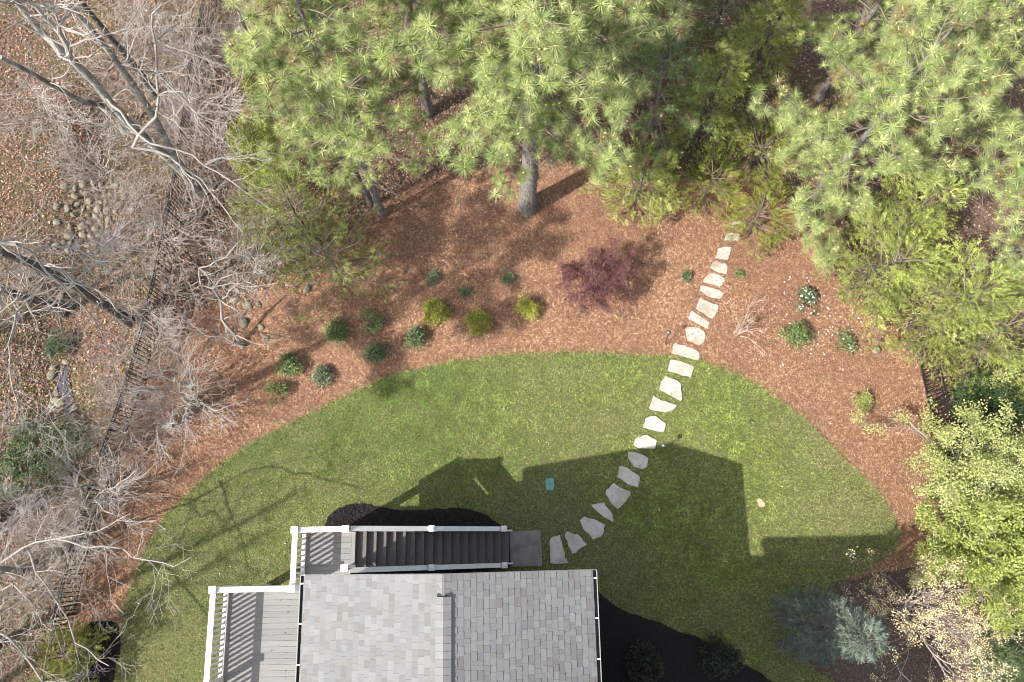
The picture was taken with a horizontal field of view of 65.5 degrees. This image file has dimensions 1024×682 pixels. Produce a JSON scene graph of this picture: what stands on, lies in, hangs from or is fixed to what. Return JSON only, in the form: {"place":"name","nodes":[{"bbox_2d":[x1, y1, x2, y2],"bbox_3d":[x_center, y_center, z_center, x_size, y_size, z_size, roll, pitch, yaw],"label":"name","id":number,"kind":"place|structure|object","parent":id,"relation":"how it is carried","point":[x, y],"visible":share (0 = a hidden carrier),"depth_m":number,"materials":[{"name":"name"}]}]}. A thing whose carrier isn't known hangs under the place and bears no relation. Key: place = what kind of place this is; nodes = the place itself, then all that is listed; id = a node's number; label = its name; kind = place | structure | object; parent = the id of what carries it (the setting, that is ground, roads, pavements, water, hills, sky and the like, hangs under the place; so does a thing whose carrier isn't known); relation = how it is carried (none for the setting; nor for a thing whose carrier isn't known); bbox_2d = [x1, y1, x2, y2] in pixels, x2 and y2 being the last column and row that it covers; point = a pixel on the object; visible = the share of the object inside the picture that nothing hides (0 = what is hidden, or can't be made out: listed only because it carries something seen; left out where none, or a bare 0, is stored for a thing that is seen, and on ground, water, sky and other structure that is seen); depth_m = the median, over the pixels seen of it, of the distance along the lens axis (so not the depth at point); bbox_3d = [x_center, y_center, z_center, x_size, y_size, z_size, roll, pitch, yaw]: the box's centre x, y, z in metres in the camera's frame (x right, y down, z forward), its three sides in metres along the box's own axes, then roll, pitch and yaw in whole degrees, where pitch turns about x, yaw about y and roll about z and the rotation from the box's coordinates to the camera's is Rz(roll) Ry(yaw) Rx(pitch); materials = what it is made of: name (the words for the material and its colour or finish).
{"place":"outdoors","nodes":[
{"label":"outdoors","id":0,"kind":"place"},
{"bbox_2d":[0,0,1023,681],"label":"ground","id":1,"kind":"structure","parent":0,"point":[974,214],"depth_m":27.38,"materials":[{"name":"brown soil"}]},
{"bbox_2d":[0,466,78,561],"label":"bare shrub","id":2,"kind":"object","parent":1,"relation":"on","point":[16,501],"visible":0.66,"depth_m":23.93,"materials":[{"name":"grey plant"}]},
{"bbox_2d":[0,411,83,509],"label":"shrub","id":3,"kind":"object","parent":1,"relation":"on","point":[23,444],"visible":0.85,"depth_m":24.58,"materials":[{"name":"green plant"}]},
{"bbox_2d":[0,340,85,474],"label":"bare shrub","id":4,"kind":"object","parent":1,"relation":"on","point":[41,420],"visible":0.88,"depth_m":24.55,"materials":[{"name":"grey plant"}]},
{"bbox_2d":[0,600,90,681],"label":"bare tree","id":5,"kind":"object","parent":1,"relation":"on","point":[26,657],"visible":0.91,"depth_m":20.52,"materials":[{"name":"grey plant"}]},
{"bbox_2d":[0,250,94,448],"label":"bare tree","id":6,"kind":"object","parent":1,"relation":"on","point":[37,301],"visible":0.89,"depth_m":22.93,"materials":[{"name":"grey plant"}]},
{"bbox_2d":[0,481,99,613],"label":"bare shrub","id":7,"kind":"object","parent":1,"relation":"on","point":[48,526],"visible":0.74,"depth_m":23.17,"materials":[{"name":"grey plant"}]},
{"bbox_2d":[0,54,104,171],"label":"bare shrub","id":8,"kind":"object","parent":1,"relation":"on","point":[41,113],"visible":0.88,"depth_m":26.90,"materials":[{"name":"grey plant"}]},
{"bbox_2d":[40,328,78,360],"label":"fern clump","id":9,"kind":"object","parent":1,"relation":"on","point":[52,345],"visible":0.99,"depth_m":25.89,"materials":[{"name":"green plant"}]},
{"bbox_2d":[0,528,119,637],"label":"bare shrub","id":10,"kind":"object","parent":1,"relation":"on","point":[84,543],"visible":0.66,"depth_m":22.85,"materials":[{"name":"grey plant"}]},
{"bbox_2d":[20,11,131,131],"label":"bare shrub","id":11,"kind":"object","parent":1,"relation":"on","point":[73,72],"visible":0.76,"depth_m":27.16,"materials":[{"name":"grey plant"}]},
{"bbox_2d":[3,0,159,119],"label":"bare tree","id":12,"kind":"object","parent":1,"relation":"on","point":[101,26],"visible":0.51,"depth_m":25.55,"materials":[{"name":"grey plant"}]},
{"bbox_2d":[10,98,153,224],"bbox_3d":[-14.453,-5.840,26.765,4.844,3.986,4.459,-30,77,-8],"label":"bare shrub","id":13,"kind":"object","parent":1,"relation":"on","point":[108,171],"visible":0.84,"depth_m":26.89,"materials":[{"name":"grey plant"}]},
{"bbox_2d":[0,31,163,142],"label":"bare tree","id":14,"kind":"object","parent":1,"relation":"on","point":[67,93],"visible":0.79,"depth_m":25.16,"materials":[{"name":"grey plant"}]},
{"bbox_2d":[0,171,165,358],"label":"bare tree","id":15,"kind":"object","parent":1,"relation":"on","point":[63,280],"visible":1,"depth_m":18.74,"materials":[{"name":"grey plant"}]},
{"bbox_2d":[67,621,120,681],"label":"black mulch bed","id":16,"kind":"object","parent":1,"relation":"on","point":[103,666],"visible":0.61,"depth_m":23.38,"materials":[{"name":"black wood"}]},
{"bbox_2d":[33,619,112,681],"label":"shrub","id":17,"kind":"object","parent":16,"relation":"on","point":[80,631],"visible":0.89,"depth_m":22.11,"materials":[{"name":"green plant"}]},
{"bbox_2d":[0,476,195,681],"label":"bare tree","id":18,"kind":"object","parent":1,"relation":"on","point":[3,571],"visible":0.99,"depth_m":19.93,"materials":[{"name":"grey plant"}]},
{"bbox_2d":[24,418,171,577],"bbox_3d":[-12.277,4.399,23.605,3.137,3.000,5.597,37,78,9],"label":"bare shrub","id":19,"kind":"object","parent":1,"relation":"on","point":[116,499],"visible":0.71,"depth_m":23.38,"materials":[{"name":"grey plant"}]},
{"bbox_2d":[17,339,189,475],"bbox_3d":[-12.124,1.945,24.254,4.639,3.058,4.521,0,75,0],"label":"bare shrub","id":20,"kind":"object","parent":1,"relation":"on","point":[113,419],"visible":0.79,"depth_m":23.94,"materials":[{"name":"grey plant"}]},
{"bbox_2d":[50,175,161,299],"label":"bare shrub","id":21,"kind":"object","parent":1,"relation":"on","point":[98,224],"visible":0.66,"depth_m":26.00,"materials":[{"name":"grey plant"}]},
{"bbox_2d":[53,356,169,459],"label":"bare shrub","id":22,"kind":"object","parent":1,"relation":"on","point":[109,404],"visible":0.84,"depth_m":24.14,"materials":[{"name":"grey plant"}]},
{"bbox_2d":[58,151,175,239],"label":"bare shrub","id":23,"kind":"object","parent":1,"relation":"on","point":[98,197],"visible":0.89,"depth_m":26.03,"materials":[{"name":"grey plant"}]},
{"bbox_2d":[59,288,194,420],"bbox_3d":[-11.608,0.442,24.602,4.197,3.244,2.983,-25,77,-6],"label":"bare shrub","id":24,"kind":"object","parent":1,"relation":"on","point":[128,357],"visible":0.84,"depth_m":24.64,"materials":[{"name":"grey plant"}]},
{"bbox_2d":[42,0,217,681],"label":"metal fence","id":25,"kind":"object","parent":1,"relation":"on","point":[128,370],"visible":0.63,"depth_m":25.06,"materials":[{"name":"black metal"}]},
{"bbox_2d":[75,186,184,306],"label":"bare shrub","id":26,"kind":"object","parent":1,"relation":"on","point":[134,245],"visible":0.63,"depth_m":25.66,"materials":[{"name":"grey plant"}]},
{"bbox_2d":[0,0,273,247],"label":"bare tree","id":27,"kind":"object","parent":1,"relation":"on","point":[171,158],"visible":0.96,"depth_m":20.17,"materials":[{"name":"grey plant"}]},
{"bbox_2d":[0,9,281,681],"bbox_3d":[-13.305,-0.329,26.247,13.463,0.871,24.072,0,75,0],"label":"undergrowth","id":28,"kind":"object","parent":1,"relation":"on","point":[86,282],"visible":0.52,"depth_m":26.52,"materials":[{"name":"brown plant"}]},
{"bbox_2d":[97,0,195,52],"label":"bare shrub","id":29,"kind":"object","parent":1,"relation":"on","point":[129,16],"visible":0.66,"depth_m":27.89,"materials":[{"name":"grey plant"}]},
{"bbox_2d":[109,244,194,348],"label":"bare shrub","id":30,"kind":"object","parent":1,"relation":"on","point":[170,275],"visible":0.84,"depth_m":25.06,"materials":[{"name":"grey plant"}]},
{"bbox_2d":[89,170,227,295],"bbox_3d":[-11.352,-3.523,25.281,4.569,3.058,4.352,0,75,0],"label":"bare shrub","id":31,"kind":"object","parent":1,"relation":"on","point":[163,231],"visible":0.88,"depth_m":25.29,"materials":[{"name":"grey plant"}]},
{"bbox_2d":[98,0,230,96],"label":"bare shrub","id":32,"kind":"object","parent":1,"relation":"on","point":[180,51],"visible":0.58,"depth_m":27.07,"materials":[{"name":"grey plant"}]},
{"bbox_2d":[97,153,243,267],"bbox_3d":[-11.044,-4.368,25.614,4.373,3.161,4.048,0,75,0],"label":"bare shrub","id":33,"kind":"object","parent":1,"relation":"on","point":[174,222],"visible":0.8,"depth_m":25.88,"materials":[{"name":"grey plant"}]},
{"bbox_2d":[130,40,236,176],"bbox_3d":[-10.861,-7.941,26.420,4.542,3.622,3.089,36,78,9],"label":"bare shrub","id":34,"kind":"object","parent":1,"relation":"on","point":[187,87],"visible":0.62,"depth_m":26.46,"materials":[{"name":"grey plant"}]},
{"bbox_2d":[108,37,272,178],"bbox_3d":[-10.127,-7.143,26.023,5.193,3.424,5.087,26,77,7],"label":"bare shrub","id":35,"kind":"object","parent":1,"relation":"on","point":[201,123],"visible":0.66,"depth_m":26.19,"materials":[{"name":"grey plant"}]},
{"bbox_2d":[148,0,240,84],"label":"bare shrub","id":36,"kind":"object","parent":1,"relation":"on","point":[205,63],"visible":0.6,"depth_m":26.90,"materials":[{"name":"grey plant"}]},
{"bbox_2d":[194,211,303,314],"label":"bare shrub","id":37,"kind":"object","parent":1,"relation":"on","point":[248,259],"visible":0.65,"depth_m":25.16,"materials":[{"name":"grey plant"}]},
{"bbox_2d":[221,111,296,198],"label":"privet tree","id":38,"kind":"object","parent":1,"relation":"on","point":[263,130],"visible":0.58,"depth_m":24.55,"materials":[{"name":"green plant"}]},
{"bbox_2d":[236,64,298,130],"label":"privet tree","id":39,"kind":"object","parent":1,"relation":"on","point":[251,83],"visible":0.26,"depth_m":25.50,"materials":[{"name":"green plant"}]},
{"bbox_2d":[225,160,336,275],"bbox_3d":[-7.385,-3.715,24.864,3.074,3.820,3.577,-42,79,-10],"label":"cedar tree","id":40,"kind":"object","parent":1,"relation":"on","point":[262,214],"visible":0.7,"depth_m":24.41,"materials":[{"name":"green plant"}]},
{"bbox_2d":[224,151,363,279],"bbox_3d":[-6.574,-3.599,24.439,4.222,4.574,3.912,0,75,0],"label":"cedar tree","id":41,"kind":"object","parent":1,"relation":"on","point":[308,196],"visible":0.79,"depth_m":23.96,"materials":[{"name":"green plant"}]},
{"bbox_2d":[217,0,386,206],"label":"pine tree","id":42,"kind":"object","parent":1,"relation":"on","point":[235,54],"visible":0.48,"depth_m":18.82,"materials":[{"name":"green plant"}]},
{"bbox_2d":[295,0,518,117],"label":"pine tree","id":43,"kind":"object","parent":1,"relation":"on","point":[404,7],"visible":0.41,"depth_m":22.79,"materials":[{"name":"green plant"}]},
{"bbox_2d":[317,503,511,573],"bbox_3d":[-2.916,6.103,24.214,5.954,0.060,2.261,0,75,0],"label":"black mulch bed","id":44,"kind":"object","parent":1,"relation":"on","point":[396,514],"visible":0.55,"depth_m":24.36,"materials":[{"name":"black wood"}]},
{"bbox_2d":[295,569,601,681],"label":"house","id":45,"kind":"structure","parent":1,"relation":"on","point":[527,626],"depth_m":17.12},
{"bbox_2d":[113,346,905,681],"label":"lawn","id":46,"kind":"structure","parent":1,"relation":"on","point":[554,503],"depth_m":24.58,"materials":[{"name":"plant"}]},
{"bbox_2d":[204,525,357,681],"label":"deck","id":47,"kind":"structure","parent":46,"relation":"on","point":[254,657],"depth_m":20.34,"materials":[{"name":"white paint"}]},
{"bbox_2d":[349,525,512,572],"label":"staircase","id":48,"kind":"structure","parent":47,"relation":"attached to","point":[399,548],"depth_m":22.16,"materials":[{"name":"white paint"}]},
{"bbox_2d":[509,530,541,566],"bbox_3d":[0.413,6.291,24.152,0.975,0.085,1.060,-1,75,0],"label":"concrete pad","id":49,"kind":"object","parent":46,"relation":"on","point":[524,553],"visible":1,"depth_m":24.11,"materials":[{"name":"grey concrete"}]},
{"bbox_2d":[46,156,974,680],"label":"pine straw bed","id":50,"kind":"object","parent":1,"relation":"on","point":[506,343],"visible":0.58,"depth_m":25.97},
{"bbox_2d":[0,423,185,598],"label":"bare shrub tree","id":51,"kind":"object","parent":50,"relation":"on","point":[100,500],"visible":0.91,"depth_m":23.04,"materials":[{"name":"grey plant"}]},
{"bbox_2d":[64,402,194,481],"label":"bare shrub","id":52,"kind":"object","parent":50,"relation":"on","point":[125,437],"visible":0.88,"depth_m":23.91,"materials":[{"name":"grey plant"}]},
{"bbox_2d":[64,284,206,374],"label":"bare shrub","id":53,"kind":"object","parent":50,"relation":"on","point":[175,328],"visible":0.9,"depth_m":24.64,"materials":[{"name":"grey plant"}]},
{"bbox_2d":[88,313,251,488],"bbox_3d":[-10.283,1.720,23.642,4.254,3.539,4.668,-40,79,-10],"label":"bare shrub tree","id":54,"kind":"object","parent":50,"relation":"on","point":[195,401],"visible":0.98,"depth_m":23.76,"materials":[{"name":"grey plant"}]},
{"bbox_2d":[137,224,293,372],"bbox_3d":[-8.984,-1.239,23.558,5.586,5.359,3.504,-11,76,-3],"label":"bare tree","id":55,"kind":"object","parent":50,"relation":"on","point":[239,343],"visible":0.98,"depth_m":23.57,"materials":[{"name":"grey plant"}]},
{"bbox_2d":[271,351,304,382],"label":"shrub","id":56,"kind":"object","parent":50,"relation":"on","point":[287,362],"visible":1,"depth_m":25.24,"materials":[{"name":"green plant"}]},
{"bbox_2d":[223,0,435,217],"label":"pine tree","id":57,"kind":"object","parent":50,"relation":"on","point":[349,33],"visible":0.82,"depth_m":19.20,"materials":[{"name":"green plant"}]},
{"bbox_2d":[266,197,400,324],"bbox_3d":[-5.511,-2.462,24.346,4.189,4.216,3.058,-22,76,-6],"label":"cedar tree","id":58,"kind":"object","parent":50,"relation":"on","point":[342,279],"visible":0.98,"depth_m":24.09,"materials":[{"name":"green plant"}]},
{"bbox_2d":[321,316,349,348],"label":"shrub","id":59,"kind":"object","parent":50,"relation":"on","point":[335,329],"visible":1,"depth_m":25.58,"materials":[{"name":"green plant"}]},
{"bbox_2d":[421,296,452,328],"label":"shrub","id":60,"kind":"object","parent":50,"relation":"on","point":[433,309],"visible":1,"depth_m":25.72,"materials":[{"name":"green plant"}]},
{"bbox_2d":[462,306,492,340],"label":"shrub","id":61,"kind":"object","parent":50,"relation":"on","point":[477,321],"visible":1,"depth_m":25.60,"materials":[{"name":"green plant"}]},
{"bbox_2d":[82,168,922,680],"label":"blown leaves","id":62,"kind":"object","parent":50,"relation":"on","point":[514,348],"visible":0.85,"depth_m":25.88,"materials":[{"name":"brown plant"}]},
{"bbox_2d":[364,0,698,217],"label":"pine tree","id":63,"kind":"object","parent":50,"relation":"on","point":[527,44],"visible":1,"depth_m":18.18,"materials":[{"name":"green plant"}]},
{"bbox_2d":[551,232,643,317],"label":"maple tree","id":64,"kind":"object","parent":50,"relation":"on","point":[595,283],"visible":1,"depth_m":24.89,"materials":[{"name":"red plant"}]},
{"bbox_2d":[578,128,690,231],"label":"cedar tree","id":65,"kind":"object","parent":50,"relation":"on","point":[661,180],"visible":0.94,"depth_m":25.35,"materials":[{"name":"green plant"}]},
{"bbox_2d":[668,145,744,222],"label":"cedar tree","id":66,"kind":"object","parent":50,"relation":"on","point":[710,184],"visible":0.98,"depth_m":25.67,"materials":[{"name":"green plant"}]},
{"bbox_2d":[720,171,797,261],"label":"cedar tree","id":67,"kind":"object","parent":50,"relation":"on","point":[776,236],"visible":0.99,"depth_m":25.22,"materials":[{"name":"green plant"}]},
{"bbox_2d":[778,318,814,349],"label":"shrub","id":68,"kind":"object","parent":50,"relation":"on","point":[799,332],"visible":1,"depth_m":25.51,"materials":[{"name":"green plant"}]},
{"bbox_2d":[913,332,977,522],"bbox_3d":[13.372,2.860,24.488,0.176,1.380,6.156,-7,75,-2],"label":"metal fence","id":69,"kind":"object","parent":50,"relation":"on","point":[944,398],"visible":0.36,"depth_m":24.64,"materials":[{"name":"black metal"}]},
{"bbox_2d":[905,470,1023,638],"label":"leafing tree","id":70,"kind":"object","parent":50,"relation":"on","point":[990,522],"visible":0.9,"depth_m":21.26,"materials":[{"name":"green plant"}]},
{"bbox_2d":[0,0,1023,681],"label":"fallen leaves","id":71,"kind":"object","parent":1,"relation":"on","point":[114,300],"visible":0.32,"depth_m":27.31,"materials":[{"name":"brown plant"}]},
{"bbox_2d":[593,17,722,173],"bbox_3d":[4.469,-7.453,24.876,4.151,5.687,4.163,-27,77,-7],"label":"pine tree","id":72,"kind":"object","parent":1,"relation":"on","point":[649,55],"visible":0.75,"depth_m":23.84,"materials":[{"name":"green plant"}]},
{"bbox_2d":[631,0,721,75],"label":"cedar tree","id":73,"kind":"object","parent":1,"relation":"on","point":[696,7],"visible":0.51,"depth_m":26.64,"materials":[{"name":"green plant"}]},
{"bbox_2d":[598,591,772,681],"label":"black mulch bed","id":74,"kind":"object","parent":1,"relation":"on","point":[648,628],"visible":0.35,"depth_m":23.40,"materials":[{"name":"black wood"}]},
{"bbox_2d":[623,637,664,681],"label":"shrub","id":75,"kind":"object","parent":74,"relation":"on","point":[647,657],"visible":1,"depth_m":22.95,"materials":[{"name":"green plant"}]},
{"bbox_2d":[698,632,744,680],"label":"shrub","id":76,"kind":"object","parent":74,"relation":"on","point":[721,657],"visible":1,"depth_m":22.88,"materials":[{"name":"green plant"}]},
{"bbox_2d":[656,31,754,154],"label":"cedar tree","id":77,"kind":"object","parent":1,"relation":"on","point":[738,74],"visible":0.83,"depth_m":24.68,"materials":[{"name":"green plant"}]},
{"bbox_2d":[678,0,765,44],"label":"cedar tree","id":78,"kind":"object","parent":1,"relation":"on","point":[717,20],"visible":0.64,"depth_m":27.29,"materials":[{"name":"green plant"}]},
{"bbox_2d":[704,100,805,202],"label":"cedar tree","id":79,"kind":"object","parent":1,"relation":"on","point":[751,169],"visible":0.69,"depth_m":25.63,"materials":[{"name":"green plant"}]},
{"bbox_2d":[723,0,810,102],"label":"cedar tree","id":80,"kind":"object","parent":1,"relation":"on","point":[763,48],"visible":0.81,"depth_m":25.32,"materials":[{"name":"green plant"}]},
{"bbox_2d":[767,0,936,110],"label":"pine tree","id":81,"kind":"object","parent":1,"relation":"on","point":[856,37],"visible":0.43,"depth_m":24.51,"materials":[{"name":"green plant"}]},
{"bbox_2d":[745,0,1015,276],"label":"pine tree","id":82,"kind":"object","parent":1,"relation":"on","point":[933,57],"visible":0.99,"depth_m":20.49,"materials":[{"name":"green plant"}]},
{"bbox_2d":[811,201,965,354],"bbox_3d":[11.183,-1.992,24.164,3.986,4.306,4.477,0,75,0],"label":"cedar tree","id":83,"kind":"object","parent":1,"relation":"on","point":[883,300],"visible":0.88,"depth_m":23.49,"materials":[{"name":"green plant"}]},
{"bbox_2d":[842,160,970,269],"bbox_3d":[12.256,-3.778,24.288,3.058,4.952,3.100,-44,79,-10],"label":"cedar tree","id":84,"kind":"object","parent":1,"relation":"on","point":[928,217],"visible":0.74,"depth_m":23.74,"materials":[{"name":"green plant"}]},
{"bbox_2d":[808,563,1023,681],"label":"brown mulch bed","id":85,"kind":"object","parent":1,"relation":"on","point":[912,670],"visible":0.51,"depth_m":23.54,"materials":[{"name":"brown wood"}]},
{"bbox_2d":[765,583,896,668],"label":"juniper tree","id":86,"kind":"object","parent":85,"relation":"on","point":[848,643],"visible":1,"depth_m":20.70,"materials":[{"name":"green plant"}]},
{"bbox_2d":[841,516,1023,681],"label":"witch hazel","id":87,"kind":"object","parent":85,"relation":"on","point":[903,612],"visible":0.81,"depth_m":21.82,"materials":[{"name":"beige plant"}]},
{"bbox_2d":[965,622,1023,681],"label":"evergreen shrub","id":88,"kind":"object","parent":85,"relation":"on","point":[1011,653],"visible":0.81,"depth_m":22.23,"materials":[{"name":"green plant"}]},
{"bbox_2d":[826,0,1023,170],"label":"pine tree","id":89,"kind":"object","parent":1,"relation":"on","point":[999,28],"visible":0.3,"depth_m":21.58,"materials":[{"name":"green plant"}]},
{"bbox_2d":[850,362,1023,555],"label":"leafing tree","id":90,"kind":"object","parent":1,"relation":"on","point":[999,466],"visible":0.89,"depth_m":22.07,"materials":[{"name":"green plant"}]},
{"bbox_2d":[867,235,1023,385],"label":"cedar tree","id":91,"kind":"object","parent":1,"relation":"on","point":[950,292],"visible":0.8,"depth_m":23.25,"materials":[{"name":"green plant"}]},
{"bbox_2d":[907,0,1023,109],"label":"pine tree","id":92,"kind":"object","parent":1,"relation":"on","point":[1009,4],"visible":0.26,"depth_m":22.52,"materials":[{"name":"green plant"}]},
{"bbox_2d":[916,270,1023,402],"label":"cedar tree","id":93,"kind":"object","parent":1,"relation":"on","point":[1011,360],"visible":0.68,"depth_m":23.34,"materials":[{"name":"green plant"}]},
{"bbox_2d":[923,53,1023,227],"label":"pine tree","id":94,"kind":"object","parent":1,"relation":"on","point":[1011,161],"visible":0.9,"depth_m":22.62,"materials":[{"name":"green plant"}]},
{"bbox_2d":[945,513,1023,618],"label":"leafing tree","id":95,"kind":"object","parent":1,"relation":"on","point":[968,574],"visible":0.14,"depth_m":21.47,"materials":[{"name":"green plant"}]},
{"bbox_2d":[946,367,1023,444],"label":"evergreen shrub","id":96,"kind":"object","parent":1,"relation":"on","point":[986,393],"visible":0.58,"depth_m":23.73,"materials":[{"name":"green plant"}]},
{"bbox_2d":[961,187,1023,310],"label":"pine tree","id":97,"kind":"object","parent":1,"relation":"on","point":[1005,254],"visible":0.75,"depth_m":22.94,"materials":[{"name":"green plant"}]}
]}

